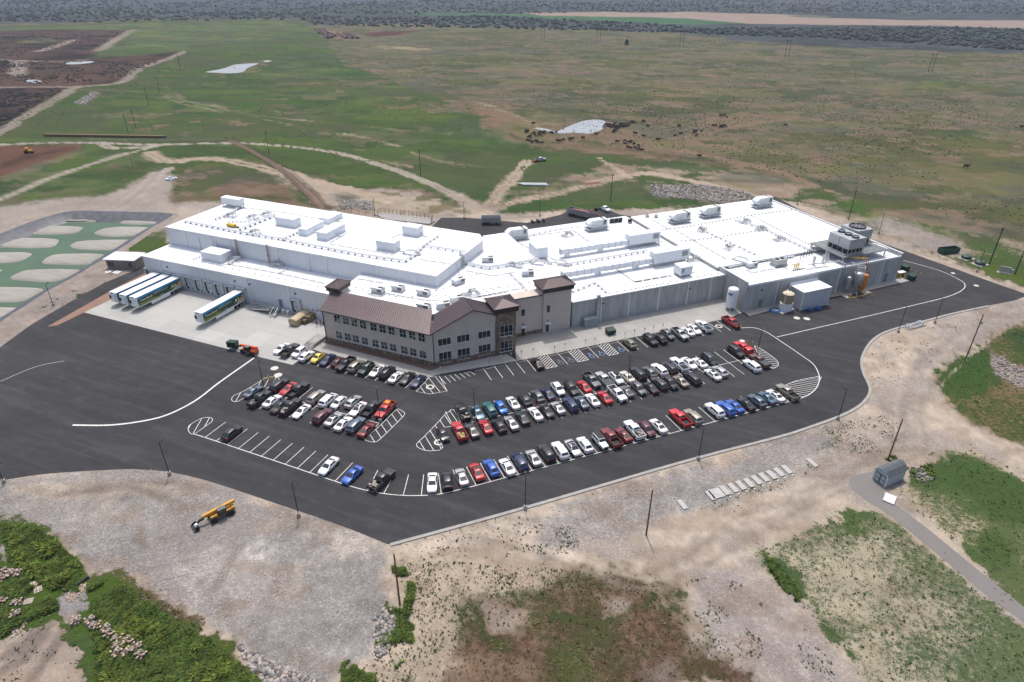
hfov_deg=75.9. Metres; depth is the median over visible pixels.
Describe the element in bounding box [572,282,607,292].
pipe run
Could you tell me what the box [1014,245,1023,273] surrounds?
utility pole
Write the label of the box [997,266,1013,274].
electrical panel
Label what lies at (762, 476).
concrete lid
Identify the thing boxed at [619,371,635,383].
parked car
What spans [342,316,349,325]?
window
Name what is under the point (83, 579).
pipe roll
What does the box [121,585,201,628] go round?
weed clumps
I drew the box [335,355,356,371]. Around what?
parked pickup
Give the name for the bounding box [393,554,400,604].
utility pole
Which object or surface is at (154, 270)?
dock door
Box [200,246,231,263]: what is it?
rooftop unit
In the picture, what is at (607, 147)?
wire fence
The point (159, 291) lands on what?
semi trailer
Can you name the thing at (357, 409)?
parked car
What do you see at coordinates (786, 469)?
concrete lid
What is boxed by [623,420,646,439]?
parked pickup
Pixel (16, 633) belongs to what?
rubble
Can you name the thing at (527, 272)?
air conditioner
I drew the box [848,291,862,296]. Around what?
pump skid
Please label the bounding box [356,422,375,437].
parked car
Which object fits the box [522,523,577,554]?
weed clumps
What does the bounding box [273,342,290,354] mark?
parked car
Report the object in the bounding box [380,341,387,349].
window
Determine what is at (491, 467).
parked car
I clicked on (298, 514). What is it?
street lamp
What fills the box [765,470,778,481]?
concrete lid
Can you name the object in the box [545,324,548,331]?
entry door
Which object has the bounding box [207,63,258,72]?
pasture pond water
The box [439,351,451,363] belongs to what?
window
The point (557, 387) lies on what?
parked car
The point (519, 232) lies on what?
air handler
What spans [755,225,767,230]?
valve station
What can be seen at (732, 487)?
concrete lid
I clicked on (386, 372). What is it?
parked car
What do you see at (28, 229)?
lagoon liner
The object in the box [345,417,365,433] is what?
parked car
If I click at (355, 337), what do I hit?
window
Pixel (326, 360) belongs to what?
parked car
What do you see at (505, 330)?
window
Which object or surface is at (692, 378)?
parked car
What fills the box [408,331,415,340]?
window
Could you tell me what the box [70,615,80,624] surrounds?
stone pallet
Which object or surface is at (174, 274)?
dock door
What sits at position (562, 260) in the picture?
stair bridge
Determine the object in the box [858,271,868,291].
pressure vessel
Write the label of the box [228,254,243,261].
valve station
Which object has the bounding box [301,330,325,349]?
entrance steps
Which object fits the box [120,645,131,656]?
stone pallet
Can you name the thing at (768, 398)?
parked car
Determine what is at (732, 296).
storage tank
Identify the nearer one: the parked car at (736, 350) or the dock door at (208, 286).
the parked car at (736, 350)
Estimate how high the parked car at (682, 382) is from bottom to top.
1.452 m
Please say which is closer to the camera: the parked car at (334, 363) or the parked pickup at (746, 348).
the parked car at (334, 363)
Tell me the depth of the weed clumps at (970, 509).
113.05 m
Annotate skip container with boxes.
[288,309,309,326]
[937,245,960,253]
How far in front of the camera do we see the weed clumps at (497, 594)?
96.77 m
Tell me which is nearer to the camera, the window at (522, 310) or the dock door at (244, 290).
the window at (522, 310)
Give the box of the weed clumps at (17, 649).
[0,627,83,681]
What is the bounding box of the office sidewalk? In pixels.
[312,342,516,377]
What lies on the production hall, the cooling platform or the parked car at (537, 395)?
the cooling platform
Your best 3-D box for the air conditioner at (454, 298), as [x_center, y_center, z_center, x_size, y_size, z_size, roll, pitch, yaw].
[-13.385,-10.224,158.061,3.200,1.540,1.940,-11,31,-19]
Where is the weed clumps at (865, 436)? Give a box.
[827,416,906,452]
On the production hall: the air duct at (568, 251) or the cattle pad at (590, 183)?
the air duct at (568, 251)
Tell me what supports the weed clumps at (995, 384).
on the ground
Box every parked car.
[220,425,242,441]
[242,385,262,398]
[261,394,282,408]
[268,378,289,392]
[269,398,287,414]
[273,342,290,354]
[279,382,297,395]
[291,346,308,357]
[292,404,311,418]
[297,350,314,361]
[305,389,325,404]
[310,352,325,363]
[311,408,332,424]
[317,393,337,408]
[318,456,339,475]
[319,353,335,365]
[323,412,342,427]
[330,357,342,367]
[330,395,347,409]
[332,416,352,431]
[341,464,363,484]
[343,395,361,408]
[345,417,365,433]
[346,359,364,372]
[349,401,367,416]
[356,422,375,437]
[357,360,374,375]
[368,364,385,377]
[377,365,395,379]
[387,371,403,383]
[399,371,415,384]
[410,374,426,388]
[426,472,437,492]
[436,427,449,442]
[441,471,452,489]
[455,468,469,486]
[465,423,480,438]
[469,462,485,481]
[470,405,484,420]
[478,419,493,434]
[482,401,497,417]
[483,459,499,476]
[491,418,507,433]
[493,400,507,414]
[498,458,516,476]
[503,416,519,430]
[505,396,520,410]
[510,452,529,471]
[515,411,530,425]
[517,393,532,406]
[525,449,542,466]
[527,407,543,421]
[530,389,545,403]
[531,358,544,369]
[537,443,556,462]
[538,403,554,418]
[540,387,556,400]
[550,381,565,395]
[550,401,566,414]
[551,441,569,460]
[562,397,579,412]
[563,379,579,396]
[563,438,581,456]
[573,395,590,409]
[576,380,592,393]
[576,436,593,453]
[584,393,600,407]
[591,430,608,450]
[597,391,613,404]
[608,370,624,384]
[615,427,633,442]
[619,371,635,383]
[619,385,635,398]
[622,338,637,348]
[629,367,647,380]
[630,381,646,395]
[637,420,655,437]
[641,366,657,378]
[642,332,658,345]
[642,381,659,394]
[649,418,668,433]
[650,363,668,376]
[650,377,669,391]
[653,333,668,343]
[660,328,675,339]
[660,361,678,374]
[661,376,678,389]
[672,375,689,387]
[680,327,695,336]
[681,357,697,369]
[682,372,702,385]
[683,408,703,425]
[686,323,701,334]
[691,357,708,368]
[700,351,718,365]
[703,369,722,380]
[704,402,725,418]
[711,365,729,377]
[715,400,736,416]
[725,399,745,413]
[726,344,745,357]
[736,397,756,411]
[742,359,762,372]
[747,394,767,407]
[757,391,777,404]
[765,389,785,402]
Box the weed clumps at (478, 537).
[420,514,529,559]
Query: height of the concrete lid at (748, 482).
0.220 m
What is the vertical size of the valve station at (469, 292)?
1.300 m
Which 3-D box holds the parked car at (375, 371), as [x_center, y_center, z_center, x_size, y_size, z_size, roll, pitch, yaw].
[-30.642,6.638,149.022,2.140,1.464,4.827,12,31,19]
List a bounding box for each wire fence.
[13,141,100,145]
[92,138,215,141]
[224,136,316,205]
[232,136,328,208]
[311,204,374,215]
[377,208,432,220]
[532,139,681,156]
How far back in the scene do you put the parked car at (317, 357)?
153.22 m
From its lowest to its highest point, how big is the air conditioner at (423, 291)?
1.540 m
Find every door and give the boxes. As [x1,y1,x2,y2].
[144,267,152,274]
[153,269,162,274]
[162,271,172,276]
[172,273,184,286]
[182,275,193,289]
[192,277,203,291]
[202,279,214,293]
[212,282,225,295]
[224,284,234,293]
[235,286,247,300]
[289,298,301,311]
[309,305,320,318]
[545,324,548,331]
[758,299,762,307]
[874,471,880,481]
[878,474,886,485]
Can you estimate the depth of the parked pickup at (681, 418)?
132.66 m
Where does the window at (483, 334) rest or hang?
in the office building
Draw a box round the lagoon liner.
[0,210,178,329]
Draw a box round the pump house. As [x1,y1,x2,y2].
[102,251,145,269]
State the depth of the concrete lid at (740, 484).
116.95 m
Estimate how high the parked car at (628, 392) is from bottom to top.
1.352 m
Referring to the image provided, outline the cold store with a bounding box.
[141,198,483,318]
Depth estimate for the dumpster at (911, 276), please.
195.06 m
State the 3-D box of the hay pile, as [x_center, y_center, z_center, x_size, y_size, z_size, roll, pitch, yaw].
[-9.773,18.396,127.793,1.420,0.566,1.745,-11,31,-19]
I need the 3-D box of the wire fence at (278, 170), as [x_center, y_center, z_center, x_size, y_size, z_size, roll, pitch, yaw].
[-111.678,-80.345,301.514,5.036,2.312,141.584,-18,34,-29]
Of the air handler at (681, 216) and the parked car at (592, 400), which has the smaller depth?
the parked car at (592, 400)
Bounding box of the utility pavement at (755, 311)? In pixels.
[743,304,794,315]
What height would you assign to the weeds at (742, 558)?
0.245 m
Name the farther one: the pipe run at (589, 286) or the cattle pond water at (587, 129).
the cattle pond water at (587, 129)
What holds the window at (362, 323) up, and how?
in the office building
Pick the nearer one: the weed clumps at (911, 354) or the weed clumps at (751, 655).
the weed clumps at (751, 655)
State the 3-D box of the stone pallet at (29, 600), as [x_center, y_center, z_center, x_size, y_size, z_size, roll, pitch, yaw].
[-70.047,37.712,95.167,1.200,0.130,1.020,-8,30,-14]
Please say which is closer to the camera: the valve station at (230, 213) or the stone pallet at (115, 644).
the stone pallet at (115, 644)
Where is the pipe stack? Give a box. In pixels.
[517,182,548,185]
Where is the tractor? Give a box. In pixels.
[24,147,33,153]
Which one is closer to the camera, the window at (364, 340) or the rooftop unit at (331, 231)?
the window at (364, 340)
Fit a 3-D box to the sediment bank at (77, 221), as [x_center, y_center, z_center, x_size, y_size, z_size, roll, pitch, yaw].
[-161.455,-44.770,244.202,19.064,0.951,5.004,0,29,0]
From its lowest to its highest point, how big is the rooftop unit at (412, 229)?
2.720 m
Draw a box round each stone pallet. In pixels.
[0,566,9,574]
[4,568,14,576]
[8,608,20,617]
[9,597,22,605]
[10,568,23,576]
[23,597,33,604]
[33,585,42,593]
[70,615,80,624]
[84,614,95,625]
[88,620,101,630]
[99,622,110,632]
[102,628,114,637]
[109,646,120,657]
[110,633,123,642]
[111,640,124,649]
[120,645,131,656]
[122,635,133,643]
[130,641,141,650]
[134,649,146,658]
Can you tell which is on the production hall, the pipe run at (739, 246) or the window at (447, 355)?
the pipe run at (739, 246)
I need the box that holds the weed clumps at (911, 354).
[871,318,978,400]
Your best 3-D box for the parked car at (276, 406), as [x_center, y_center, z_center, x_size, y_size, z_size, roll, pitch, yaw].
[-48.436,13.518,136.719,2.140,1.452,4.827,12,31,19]
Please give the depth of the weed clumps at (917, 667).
95.33 m
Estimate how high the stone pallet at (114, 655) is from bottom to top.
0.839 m
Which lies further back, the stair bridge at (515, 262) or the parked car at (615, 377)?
the stair bridge at (515, 262)
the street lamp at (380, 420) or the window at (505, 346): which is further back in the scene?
the window at (505, 346)
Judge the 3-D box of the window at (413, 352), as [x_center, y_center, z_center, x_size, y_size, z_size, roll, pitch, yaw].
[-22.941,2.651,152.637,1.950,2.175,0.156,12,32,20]
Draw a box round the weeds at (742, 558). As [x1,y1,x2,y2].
[0,294,1023,681]
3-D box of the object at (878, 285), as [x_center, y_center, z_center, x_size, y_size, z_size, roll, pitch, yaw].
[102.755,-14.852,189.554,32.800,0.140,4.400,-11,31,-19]
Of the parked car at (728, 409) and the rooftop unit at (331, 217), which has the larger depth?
the rooftop unit at (331, 217)
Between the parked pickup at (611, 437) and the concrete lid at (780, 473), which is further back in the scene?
the parked pickup at (611, 437)
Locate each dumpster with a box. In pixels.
[226,339,238,347]
[605,326,615,335]
[900,263,910,270]
[907,273,916,280]
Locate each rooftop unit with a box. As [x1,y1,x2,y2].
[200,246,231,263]
[221,195,247,208]
[275,214,302,228]
[298,220,324,236]
[316,222,346,240]
[319,211,343,224]
[375,237,403,252]
[402,222,426,237]
[528,240,547,258]
[625,228,662,247]
[649,245,689,265]
[673,261,694,277]
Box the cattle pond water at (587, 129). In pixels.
[535,120,605,133]
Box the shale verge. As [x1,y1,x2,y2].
[48,273,145,326]
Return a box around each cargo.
[280,407,287,412]
[368,480,377,487]
[636,431,643,436]
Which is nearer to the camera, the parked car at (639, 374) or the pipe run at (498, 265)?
the parked car at (639, 374)
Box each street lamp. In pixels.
[0,461,5,483]
[159,438,171,475]
[258,359,265,389]
[292,478,300,517]
[376,387,381,422]
[471,386,475,420]
[523,471,526,510]
[697,426,703,460]
[836,386,846,419]
[897,304,906,332]
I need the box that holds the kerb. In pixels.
[390,305,989,545]
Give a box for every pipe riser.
[265,243,270,263]
[458,253,464,266]
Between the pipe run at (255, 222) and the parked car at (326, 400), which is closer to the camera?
the parked car at (326, 400)
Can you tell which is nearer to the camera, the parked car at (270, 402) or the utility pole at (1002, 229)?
the parked car at (270, 402)
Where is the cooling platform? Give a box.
[810,238,888,264]
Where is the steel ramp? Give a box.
[245,301,281,317]
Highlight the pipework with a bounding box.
[808,243,889,289]
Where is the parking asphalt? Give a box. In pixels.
[0,197,1023,543]
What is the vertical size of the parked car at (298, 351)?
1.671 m
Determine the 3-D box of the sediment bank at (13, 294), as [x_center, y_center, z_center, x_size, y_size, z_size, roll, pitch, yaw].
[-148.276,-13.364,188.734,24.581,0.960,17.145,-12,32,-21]
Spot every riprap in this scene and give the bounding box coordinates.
[237,643,319,681]
[372,607,396,658]
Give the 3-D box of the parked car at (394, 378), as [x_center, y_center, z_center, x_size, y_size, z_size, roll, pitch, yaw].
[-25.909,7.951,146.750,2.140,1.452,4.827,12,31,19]
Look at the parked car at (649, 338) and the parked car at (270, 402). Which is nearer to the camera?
the parked car at (270, 402)
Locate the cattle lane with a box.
[226,140,328,210]
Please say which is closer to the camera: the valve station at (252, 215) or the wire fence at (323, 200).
the valve station at (252, 215)
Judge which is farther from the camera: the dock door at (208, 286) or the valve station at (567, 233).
the valve station at (567, 233)
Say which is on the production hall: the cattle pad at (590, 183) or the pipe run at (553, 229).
the pipe run at (553, 229)
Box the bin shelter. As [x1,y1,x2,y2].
[896,270,905,276]
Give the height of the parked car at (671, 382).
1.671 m
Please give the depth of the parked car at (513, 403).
137.16 m
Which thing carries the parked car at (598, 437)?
on the parking asphalt
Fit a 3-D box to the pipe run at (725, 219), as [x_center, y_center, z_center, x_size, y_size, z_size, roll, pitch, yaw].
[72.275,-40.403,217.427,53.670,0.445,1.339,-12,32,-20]
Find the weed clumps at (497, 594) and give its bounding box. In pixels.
[359,560,679,681]
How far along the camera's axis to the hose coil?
176.83 m
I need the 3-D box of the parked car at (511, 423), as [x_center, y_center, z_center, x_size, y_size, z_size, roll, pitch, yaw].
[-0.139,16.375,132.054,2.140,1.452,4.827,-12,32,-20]
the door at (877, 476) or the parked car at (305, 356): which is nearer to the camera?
the door at (877, 476)
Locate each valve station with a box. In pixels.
[224,212,237,217]
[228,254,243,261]
[245,213,258,219]
[248,228,261,235]
[259,211,272,215]
[268,261,284,268]
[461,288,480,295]
[560,231,573,236]
[688,254,699,261]
[697,225,706,231]
[723,243,733,249]
[738,218,751,222]
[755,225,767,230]
[771,235,785,240]
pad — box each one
[376,212,434,224]
[583,181,600,184]
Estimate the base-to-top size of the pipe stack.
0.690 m
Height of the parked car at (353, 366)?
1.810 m
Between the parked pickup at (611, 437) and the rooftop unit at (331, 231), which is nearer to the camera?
the parked pickup at (611, 437)
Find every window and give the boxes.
[334,315,340,323]
[335,330,342,339]
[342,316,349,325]
[344,333,351,341]
[350,318,357,327]
[352,334,359,343]
[359,320,366,329]
[361,336,368,345]
[370,323,376,331]
[372,339,378,347]
[379,325,385,333]
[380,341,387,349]
[388,327,394,335]
[389,343,396,352]
[399,329,406,338]
[401,346,407,354]
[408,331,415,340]
[410,348,416,356]
[418,333,425,342]
[419,350,426,359]
[438,337,451,346]
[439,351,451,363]
[457,334,469,343]
[457,347,469,359]
[478,330,490,339]
[478,343,490,355]
[500,324,512,337]
[500,339,512,352]
[521,309,524,316]
[546,305,549,313]
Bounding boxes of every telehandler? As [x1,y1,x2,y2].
[190,499,234,532]
[232,344,258,355]
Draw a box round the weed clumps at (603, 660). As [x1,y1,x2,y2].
[429,586,730,681]
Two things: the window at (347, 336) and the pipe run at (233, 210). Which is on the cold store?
the pipe run at (233, 210)
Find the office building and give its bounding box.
[318,233,575,365]
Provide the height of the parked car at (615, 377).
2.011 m
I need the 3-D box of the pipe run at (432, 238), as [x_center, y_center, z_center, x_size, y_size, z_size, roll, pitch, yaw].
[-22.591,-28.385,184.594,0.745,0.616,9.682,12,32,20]
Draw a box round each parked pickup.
[246,390,271,407]
[276,397,302,415]
[278,343,299,357]
[285,381,309,398]
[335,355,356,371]
[359,399,381,418]
[366,468,395,491]
[374,399,396,418]
[451,421,468,441]
[454,402,471,421]
[534,157,546,160]
[582,371,601,388]
[594,371,614,387]
[600,427,623,448]
[606,384,627,402]
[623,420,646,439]
[668,408,692,427]
[669,357,690,371]
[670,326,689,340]
[694,320,713,332]
[721,315,741,328]
[733,341,754,355]
[748,353,771,368]
[775,383,800,400]
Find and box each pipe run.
[184,220,423,261]
[215,206,240,219]
[225,267,319,286]
[239,213,276,230]
[282,230,297,240]
[353,286,498,296]
[422,234,440,244]
[424,244,465,251]
[465,257,538,268]
[528,226,579,234]
[540,249,647,265]
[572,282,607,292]
[662,209,793,229]
[681,229,763,240]
[698,228,758,255]
[727,255,794,268]
[735,219,810,250]
[751,215,812,245]
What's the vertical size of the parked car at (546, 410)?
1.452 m
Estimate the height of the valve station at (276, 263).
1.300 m
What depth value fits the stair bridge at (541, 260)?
178.22 m
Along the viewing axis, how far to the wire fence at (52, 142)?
340.63 m
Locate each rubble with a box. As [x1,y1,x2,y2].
[10,618,30,637]
[65,583,86,602]
[74,91,99,104]
[336,199,374,209]
[649,184,756,202]
[911,466,933,482]
[989,350,1023,388]
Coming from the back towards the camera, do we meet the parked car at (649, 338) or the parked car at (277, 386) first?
the parked car at (649, 338)
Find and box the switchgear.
[582,315,598,327]
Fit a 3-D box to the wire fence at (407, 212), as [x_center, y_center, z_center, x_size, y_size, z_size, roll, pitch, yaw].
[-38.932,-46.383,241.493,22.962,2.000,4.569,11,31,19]
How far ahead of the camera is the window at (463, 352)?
153.31 m
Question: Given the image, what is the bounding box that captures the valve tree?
[792,262,803,270]
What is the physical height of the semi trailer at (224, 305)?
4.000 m
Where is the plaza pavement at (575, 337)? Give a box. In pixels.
[515,298,742,360]
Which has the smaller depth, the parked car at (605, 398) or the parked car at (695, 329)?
the parked car at (605, 398)
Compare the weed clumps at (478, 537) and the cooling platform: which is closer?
the weed clumps at (478, 537)
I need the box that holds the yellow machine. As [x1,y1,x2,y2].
[226,223,238,227]
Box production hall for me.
[498,200,902,326]
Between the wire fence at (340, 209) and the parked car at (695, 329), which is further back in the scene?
the wire fence at (340, 209)
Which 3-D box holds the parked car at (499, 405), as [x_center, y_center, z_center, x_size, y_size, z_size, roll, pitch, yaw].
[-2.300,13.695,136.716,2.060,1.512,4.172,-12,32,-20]
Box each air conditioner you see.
[370,284,385,294]
[390,282,405,292]
[416,287,430,296]
[416,300,431,309]
[435,299,449,309]
[449,294,463,303]
[450,276,464,285]
[482,255,492,262]
[521,268,533,276]
[745,260,757,268]
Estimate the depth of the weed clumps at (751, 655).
89.34 m
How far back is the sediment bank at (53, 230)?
233.67 m
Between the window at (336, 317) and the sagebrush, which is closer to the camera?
the window at (336, 317)
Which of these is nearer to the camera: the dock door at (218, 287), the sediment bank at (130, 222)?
the dock door at (218, 287)
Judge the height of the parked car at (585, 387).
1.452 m
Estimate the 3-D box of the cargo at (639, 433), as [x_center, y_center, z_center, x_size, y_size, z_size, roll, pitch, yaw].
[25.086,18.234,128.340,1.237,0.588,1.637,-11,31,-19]
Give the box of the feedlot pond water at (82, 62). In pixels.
[66,61,93,63]
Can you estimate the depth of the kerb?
122.17 m
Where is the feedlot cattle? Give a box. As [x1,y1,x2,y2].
[0,31,156,124]
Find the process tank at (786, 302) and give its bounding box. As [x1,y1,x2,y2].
[778,287,794,311]
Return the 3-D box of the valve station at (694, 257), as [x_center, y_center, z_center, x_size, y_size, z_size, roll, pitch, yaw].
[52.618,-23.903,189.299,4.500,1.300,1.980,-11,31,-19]
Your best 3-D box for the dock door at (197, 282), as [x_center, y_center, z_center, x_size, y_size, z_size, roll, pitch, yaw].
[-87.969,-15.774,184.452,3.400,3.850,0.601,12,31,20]
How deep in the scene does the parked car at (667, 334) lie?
163.37 m
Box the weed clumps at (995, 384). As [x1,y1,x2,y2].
[945,333,1023,433]
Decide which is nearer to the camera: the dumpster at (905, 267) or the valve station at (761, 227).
the dumpster at (905, 267)
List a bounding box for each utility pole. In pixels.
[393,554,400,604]
[645,489,652,535]
[887,419,902,458]
[964,314,983,360]
[989,227,1005,264]
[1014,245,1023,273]
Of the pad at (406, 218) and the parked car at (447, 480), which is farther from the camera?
the pad at (406, 218)
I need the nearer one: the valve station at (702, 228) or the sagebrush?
the valve station at (702, 228)
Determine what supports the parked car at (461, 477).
on the parking asphalt
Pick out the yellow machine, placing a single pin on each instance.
(231, 225)
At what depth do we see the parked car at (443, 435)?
127.77 m
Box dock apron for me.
[85,288,325,364]
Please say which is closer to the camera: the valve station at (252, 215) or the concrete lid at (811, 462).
the concrete lid at (811, 462)
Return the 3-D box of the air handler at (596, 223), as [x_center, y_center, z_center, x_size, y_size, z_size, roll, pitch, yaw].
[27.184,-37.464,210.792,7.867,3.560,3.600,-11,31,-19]
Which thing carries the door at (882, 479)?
in the garden shed
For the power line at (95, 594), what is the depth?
86.89 m
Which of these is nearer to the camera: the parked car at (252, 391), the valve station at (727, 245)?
the parked car at (252, 391)
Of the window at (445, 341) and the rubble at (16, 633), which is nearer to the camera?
the rubble at (16, 633)
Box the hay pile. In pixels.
[457,432,464,437]
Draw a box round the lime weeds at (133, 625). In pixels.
[5,532,257,681]
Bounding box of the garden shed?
[871,459,907,487]
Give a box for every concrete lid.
[676,499,687,509]
[705,490,716,500]
[707,487,725,498]
[719,485,730,497]
[727,483,739,494]
[735,480,747,491]
[743,478,755,489]
[750,475,762,486]
[757,472,770,483]
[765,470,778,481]
[772,467,785,478]
[780,465,792,475]
[806,458,817,467]
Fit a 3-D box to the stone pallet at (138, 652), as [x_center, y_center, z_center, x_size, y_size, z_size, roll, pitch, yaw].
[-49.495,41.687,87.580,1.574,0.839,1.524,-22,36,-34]
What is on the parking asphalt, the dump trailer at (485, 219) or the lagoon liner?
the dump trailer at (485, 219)
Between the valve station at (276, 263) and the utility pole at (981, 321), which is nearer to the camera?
the utility pole at (981, 321)
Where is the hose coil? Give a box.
[769,307,780,312]
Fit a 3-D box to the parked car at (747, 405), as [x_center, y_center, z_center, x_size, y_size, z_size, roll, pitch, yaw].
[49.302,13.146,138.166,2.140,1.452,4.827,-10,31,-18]
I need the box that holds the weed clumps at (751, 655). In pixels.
[686,577,838,681]
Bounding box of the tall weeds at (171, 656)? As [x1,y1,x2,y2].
[0,455,936,681]
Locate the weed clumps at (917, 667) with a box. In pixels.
[755,512,1023,681]
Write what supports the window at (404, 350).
in the office building
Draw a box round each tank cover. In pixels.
[956,254,975,260]
[970,259,988,266]
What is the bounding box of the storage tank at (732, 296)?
[725,286,738,310]
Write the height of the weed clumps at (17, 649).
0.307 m
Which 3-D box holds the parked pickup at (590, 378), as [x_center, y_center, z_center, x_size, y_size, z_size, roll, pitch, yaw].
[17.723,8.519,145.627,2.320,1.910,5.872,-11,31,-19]
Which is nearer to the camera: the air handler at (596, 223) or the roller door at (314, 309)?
the roller door at (314, 309)
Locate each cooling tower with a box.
[827,229,866,255]
[841,222,873,243]
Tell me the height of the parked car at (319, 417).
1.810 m
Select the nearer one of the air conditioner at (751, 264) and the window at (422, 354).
the window at (422, 354)
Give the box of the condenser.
[769,256,788,266]
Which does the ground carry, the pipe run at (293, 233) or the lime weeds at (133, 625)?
the lime weeds at (133, 625)
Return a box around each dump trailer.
[481,215,500,224]
[567,206,594,218]
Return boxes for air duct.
[559,239,627,257]
[560,257,652,276]
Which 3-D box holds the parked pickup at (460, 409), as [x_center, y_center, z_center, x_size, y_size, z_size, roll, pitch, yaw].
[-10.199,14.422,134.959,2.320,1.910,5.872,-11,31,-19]
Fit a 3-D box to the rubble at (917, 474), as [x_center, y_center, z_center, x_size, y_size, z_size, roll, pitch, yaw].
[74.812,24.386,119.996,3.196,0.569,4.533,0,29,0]
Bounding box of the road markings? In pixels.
[2,260,978,495]
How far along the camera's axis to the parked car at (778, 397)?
139.90 m
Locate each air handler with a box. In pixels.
[504,226,530,238]
[583,217,609,231]
[666,209,691,223]
[698,204,722,218]
[749,195,774,208]
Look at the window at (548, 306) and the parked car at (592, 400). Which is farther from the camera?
the window at (548, 306)
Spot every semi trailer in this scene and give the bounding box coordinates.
[109,272,160,302]
[119,274,169,304]
[129,276,181,307]
[194,289,244,322]
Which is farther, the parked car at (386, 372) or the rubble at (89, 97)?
the rubble at (89, 97)
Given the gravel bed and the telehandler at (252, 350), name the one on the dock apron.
the telehandler at (252, 350)
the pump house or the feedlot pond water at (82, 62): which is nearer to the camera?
the pump house
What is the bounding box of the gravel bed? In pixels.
[326,341,511,369]
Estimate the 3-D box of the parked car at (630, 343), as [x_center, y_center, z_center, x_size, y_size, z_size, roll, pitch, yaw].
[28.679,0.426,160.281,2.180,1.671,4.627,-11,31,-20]
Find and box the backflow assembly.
[902,320,925,329]
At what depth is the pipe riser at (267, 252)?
182.46 m
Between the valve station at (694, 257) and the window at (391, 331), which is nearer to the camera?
the window at (391, 331)
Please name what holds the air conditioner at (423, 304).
on the office building
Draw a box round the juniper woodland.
[0,0,1023,49]
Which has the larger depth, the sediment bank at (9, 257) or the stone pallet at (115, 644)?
the sediment bank at (9, 257)
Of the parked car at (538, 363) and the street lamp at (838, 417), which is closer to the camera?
the street lamp at (838, 417)
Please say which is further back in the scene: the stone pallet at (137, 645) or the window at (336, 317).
the window at (336, 317)
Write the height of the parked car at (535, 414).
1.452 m
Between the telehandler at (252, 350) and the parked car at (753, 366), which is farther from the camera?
the telehandler at (252, 350)
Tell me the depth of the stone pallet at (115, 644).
88.46 m
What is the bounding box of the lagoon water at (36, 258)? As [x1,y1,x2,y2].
[0,222,153,307]
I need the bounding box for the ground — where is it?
[0,0,1023,681]
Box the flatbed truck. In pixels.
[598,205,610,212]
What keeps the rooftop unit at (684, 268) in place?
on the production hall
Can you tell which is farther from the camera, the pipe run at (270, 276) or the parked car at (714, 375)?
the pipe run at (270, 276)
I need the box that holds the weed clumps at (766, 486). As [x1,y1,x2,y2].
[706,464,819,506]
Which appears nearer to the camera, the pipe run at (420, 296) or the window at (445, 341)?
the window at (445, 341)
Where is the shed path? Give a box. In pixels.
[849,471,1023,621]
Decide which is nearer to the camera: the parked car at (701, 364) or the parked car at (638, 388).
the parked car at (638, 388)
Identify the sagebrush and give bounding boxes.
[0,36,1023,225]
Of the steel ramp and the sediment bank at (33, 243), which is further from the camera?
the sediment bank at (33, 243)
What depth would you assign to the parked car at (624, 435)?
128.00 m
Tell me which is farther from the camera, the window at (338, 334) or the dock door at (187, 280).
the dock door at (187, 280)
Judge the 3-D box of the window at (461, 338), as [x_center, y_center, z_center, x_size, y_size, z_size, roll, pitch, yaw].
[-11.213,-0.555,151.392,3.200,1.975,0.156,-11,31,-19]
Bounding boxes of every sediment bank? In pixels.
[0,252,31,262]
[0,287,42,302]
[0,307,14,316]
[1,238,58,247]
[11,269,79,281]
[33,226,82,234]
[42,253,103,264]
[66,219,95,222]
[70,240,126,249]
[94,227,147,236]
[120,220,156,224]
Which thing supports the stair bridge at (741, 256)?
on the production hall
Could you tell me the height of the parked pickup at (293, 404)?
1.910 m
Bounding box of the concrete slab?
[882,492,896,504]
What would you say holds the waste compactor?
on the dock apron
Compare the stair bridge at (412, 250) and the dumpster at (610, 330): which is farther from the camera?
the stair bridge at (412, 250)
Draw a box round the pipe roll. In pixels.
[76,575,88,585]
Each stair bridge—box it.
[402,245,421,254]
[507,257,522,267]
[531,257,550,264]
[555,256,570,266]
[733,252,750,260]
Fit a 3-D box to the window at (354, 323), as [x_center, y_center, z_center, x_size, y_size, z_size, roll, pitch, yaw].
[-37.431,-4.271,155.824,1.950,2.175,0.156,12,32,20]
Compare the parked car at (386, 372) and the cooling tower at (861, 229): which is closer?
the parked car at (386, 372)
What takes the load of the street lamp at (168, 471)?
on the ground
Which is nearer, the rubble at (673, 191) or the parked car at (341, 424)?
the parked car at (341, 424)
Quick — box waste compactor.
[301,312,315,323]
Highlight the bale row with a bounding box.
[43,133,166,137]
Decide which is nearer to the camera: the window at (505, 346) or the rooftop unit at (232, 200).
the window at (505, 346)
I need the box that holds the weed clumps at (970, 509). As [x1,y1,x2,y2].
[901,450,1023,582]
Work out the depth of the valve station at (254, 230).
188.51 m
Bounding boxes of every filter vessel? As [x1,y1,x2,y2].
[844,272,852,292]
[850,265,865,291]
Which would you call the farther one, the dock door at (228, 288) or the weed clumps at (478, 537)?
the dock door at (228, 288)
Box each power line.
[2,558,195,596]
[2,573,192,612]
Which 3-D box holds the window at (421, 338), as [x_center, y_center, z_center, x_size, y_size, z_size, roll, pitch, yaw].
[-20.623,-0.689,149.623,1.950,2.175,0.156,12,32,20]
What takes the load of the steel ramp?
on the ground

